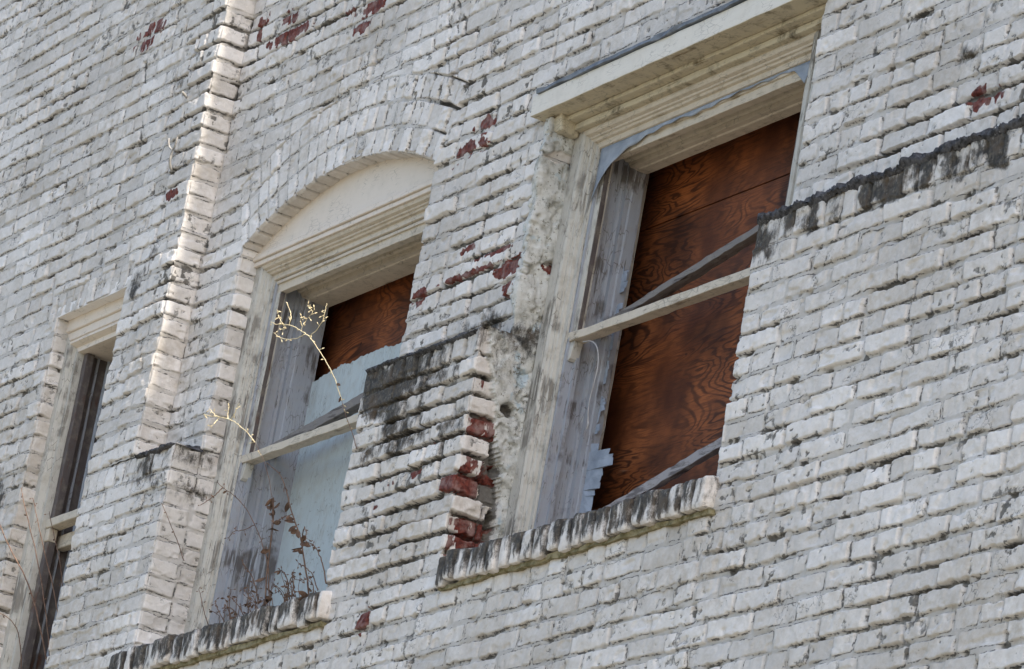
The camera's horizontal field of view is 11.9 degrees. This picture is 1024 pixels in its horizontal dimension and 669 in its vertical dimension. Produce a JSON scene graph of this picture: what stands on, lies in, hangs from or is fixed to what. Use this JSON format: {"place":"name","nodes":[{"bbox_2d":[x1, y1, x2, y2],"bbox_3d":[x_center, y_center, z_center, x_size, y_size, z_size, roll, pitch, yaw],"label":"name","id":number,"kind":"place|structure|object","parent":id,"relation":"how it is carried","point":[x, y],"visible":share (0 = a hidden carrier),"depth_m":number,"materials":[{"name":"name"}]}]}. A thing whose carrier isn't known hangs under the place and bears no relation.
{"place":"outdoors","nodes":[
{"label":"outdoors","id":0,"kind":"place"},
{"label":"ground","id":1,"kind":"structure","parent":0,"visible":0},
{"bbox_2d":[0,0,1023,668],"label":"brick building","id":2,"kind":"structure","parent":1,"relation":"on","point":[400,192],"depth_m":14.71,"materials":[{"name":"white brick"}]},
{"bbox_2d":[0,613,21,668],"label":"dried weed","id":3,"kind":"object","parent":2,"relation":"on","point":[19,639],"visible":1,"depth_m":17.06,"materials":[{"name":"brown plant"}]},
{"bbox_2d":[0,524,46,661],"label":"dried weed","id":4,"kind":"object","parent":2,"relation":"on","point":[31,596],"visible":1,"depth_m":17.06,"materials":[{"name":"brown plant"}]},
{"bbox_2d":[21,488,57,655],"bbox_3d":[-1.668,0.868,17.084,0.376,0.747,0.060,-7,-24,43],"label":"dried weed","id":5,"kind":"object","parent":2,"relation":"on","point":[47,626],"visible":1,"depth_m":17.07,"materials":[{"name":"brown plant"}]},
{"bbox_2d":[44,511,62,586],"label":"dried weed","id":6,"kind":"object","parent":2,"relation":"attached to","point":[57,551],"visible":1,"depth_m":17.08,"materials":[{"name":"brown plant"}]},
{"bbox_2d":[0,265,221,668],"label":"sash window","id":7,"kind":"structure","parent":2,"relation":"in","point":[88,355],"depth_m":17.50,"materials":[{"name":"paint"}]},
{"bbox_2d":[168,137,177,171],"bbox_3d":[-1.175,-0.631,17.134,0.045,0.115,0.083,19,-20,-26],"label":"hook","id":8,"kind":"object","parent":2,"relation":"attached to","point":[170,158],"depth_m":17.14,"materials":[{"name":"paint"}]},
{"bbox_2d":[161,503,184,560],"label":"dried weed","id":9,"kind":"object","parent":2,"relation":"on","point":[174,533],"visible":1,"depth_m":16.11,"materials":[{"name":"brown plant"}]},
{"bbox_2d":[196,560,258,623],"bbox_3d":[-0.907,0.826,15.599,0.054,0.187,0.412,19,-20,-26],"label":"dried weed","id":10,"kind":"object","parent":2,"relation":"on","point":[245,568],"visible":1,"depth_m":15.52,"materials":[{"name":"brown plant"}]},
{"bbox_2d":[198,480,268,600],"bbox_3d":[-0.867,0.653,15.614,0.039,0.455,0.479,24,-22,-36],"label":"dried weed","id":11,"kind":"object","parent":2,"relation":"on","point":[236,526],"visible":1,"depth_m":15.65,"materials":[{"name":"brown plant"}]},
{"bbox_2d":[203,403,272,599],"bbox_3d":[-0.896,0.533,15.658,0.058,0.697,0.563,23,-22,-35],"label":"dried weed","id":12,"kind":"object","parent":2,"relation":"on","point":[252,439],"visible":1,"depth_m":15.72,"materials":[{"name":"plant"}]},
{"bbox_2d":[209,571,315,622],"bbox_3d":[-0.783,0.821,15.369,0.047,0.125,0.724,19,-20,-26],"label":"weed tangle","id":13,"kind":"object","parent":2,"relation":"on","point":[292,595],"visible":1,"depth_m":15.40,"materials":[{"name":"brown plant"}]},
{"bbox_2d":[255,497,280,606],"bbox_3d":[-0.768,0.715,15.419,0.079,0.427,0.076,9,-18,3],"label":"dried weed","id":14,"kind":"object","parent":2,"relation":"on","point":[267,550],"visible":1,"depth_m":15.43,"materials":[{"name":"brown plant"}]},
{"bbox_2d":[273,566,295,600],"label":"dried weed","id":15,"kind":"object","parent":2,"relation":"on","point":[278,572],"visible":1,"depth_m":15.28,"materials":[{"name":"brown plant"}]},
{"bbox_2d":[266,462,311,599],"bbox_3d":[-0.702,0.615,15.363,0.084,0.521,0.442,19,-20,-26],"label":"dried weed","id":16,"kind":"object","parent":2,"relation":"on","point":[293,530],"visible":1,"depth_m":15.29,"materials":[{"name":"brown plant"}]},
{"bbox_2d":[291,540,329,590],"bbox_3d":[-0.600,0.708,15.121,0.041,0.172,0.203,24,-22,-37],"label":"dried weed","id":17,"kind":"object","parent":2,"relation":"on","point":[318,550],"visible":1,"depth_m":15.13,"materials":[{"name":"brown plant"}]},
{"bbox_2d":[184,158,437,632],"bbox_3d":[-0.522,0.266,15.986,0.314,1.642,1.540,19,-20,-26],"label":"sash window","id":18,"kind":"structure","parent":2,"relation":"in","point":[355,249],"depth_m":16.35,"materials":[{"name":"beige paint"}]},
{"bbox_2d":[270,301,356,448],"bbox_3d":[-0.658,0.125,15.423,0.117,0.540,0.609,22,-21,-33],"label":"dried weed","id":19,"kind":"object","parent":2,"relation":"on","point":[337,384],"visible":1,"depth_m":15.43,"materials":[{"name":"plant"}]},
{"bbox_2d":[271,393,362,458],"bbox_3d":[-0.525,0.239,15.993,0.047,0.176,1.065,19,-20,-27],"label":"fallen sash rail","id":20,"kind":"object","parent":2,"relation":"attached to","point":[352,405],"visible":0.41,"depth_m":16.05,"materials":[{"name":"grey wood"}]},
{"bbox_2d":[607,437,721,506],"bbox_3d":[0.471,0.384,13.935,0.033,0.197,0.916,19,-20,-26],"label":"weathered plank","id":21,"kind":"object","parent":2,"relation":"on","point":[683,466],"visible":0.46,"depth_m":13.92,"materials":[{"name":"grey wood"}]},
{"bbox_2d":[503,0,826,536],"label":"sash window","id":22,"kind":"structure","parent":2,"relation":"in","point":[694,185],"depth_m":14.51,"materials":[{"name":"beige paint"}]},
{"bbox_2d":[583,340,598,428],"bbox_3d":[0.217,0.147,14.433,0.010,0.305,0.154,17,-19,-19],"label":"sash cord","id":23,"kind":"object","parent":22,"relation":"hanging from","point":[594,381],"visible":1,"depth_m":14.38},
{"bbox_2d":[579,443,612,512],"bbox_3d":[0.234,0.505,14.430,0.015,0.440,0.144,20,-20,-27],"label":"torn paper","id":24,"kind":"object","parent":22,"relation":"attached to","point":[599,461],"visible":0.48,"depth_m":14.47,"materials":[{"name":"paper"}]},
{"bbox_2d":[595,396,605,433],"bbox_3d":[0.264,0.228,14.561,0.004,0.141,0.042,19,-20,-26],"label":"torn paper","id":25,"kind":"object","parent":22,"relation":"attached to","point":[602,406],"visible":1,"depth_m":14.56,"materials":[{"name":"paper"}]},
{"bbox_2d":[603,303,622,383],"bbox_3d":[0.299,0.028,14.624,0.004,0.255,0.044,19,-20,-26],"label":"torn paper","id":26,"kind":"object","parent":22,"relation":"attached to","point":[619,305],"visible":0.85,"depth_m":14.62,"materials":[{"name":"paper"}]},
{"bbox_2d":[619,267,628,292],"bbox_3d":[0.336,-0.170,14.685,0.004,0.094,0.049,19,-20,-26],"label":"torn paper","id":27,"kind":"object","parent":22,"relation":"attached to","point":[624,281],"visible":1,"depth_m":14.68,"materials":[{"name":"paper"}]},
{"bbox_2d":[608,225,758,318],"bbox_3d":[0.544,-0.190,14.201,0.042,0.220,1.085,19,-20,-26],"label":"fallen sash rail","id":28,"kind":"object","parent":22,"relation":"attached to","point":[708,263],"visible":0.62,"depth_m":14.20,"materials":[{"name":"grey wood"}]},
{"bbox_2d":[590,61,809,200],"bbox_3d":[0.536,-0.585,14.275,0.009,0.174,1.150,19,-20,-26],"label":"plastic film","id":29,"kind":"object","parent":22,"relation":"hanging from","point":[610,154],"visible":1,"depth_m":14.59,"materials":[{"name":"clear plastic"}]}
]}

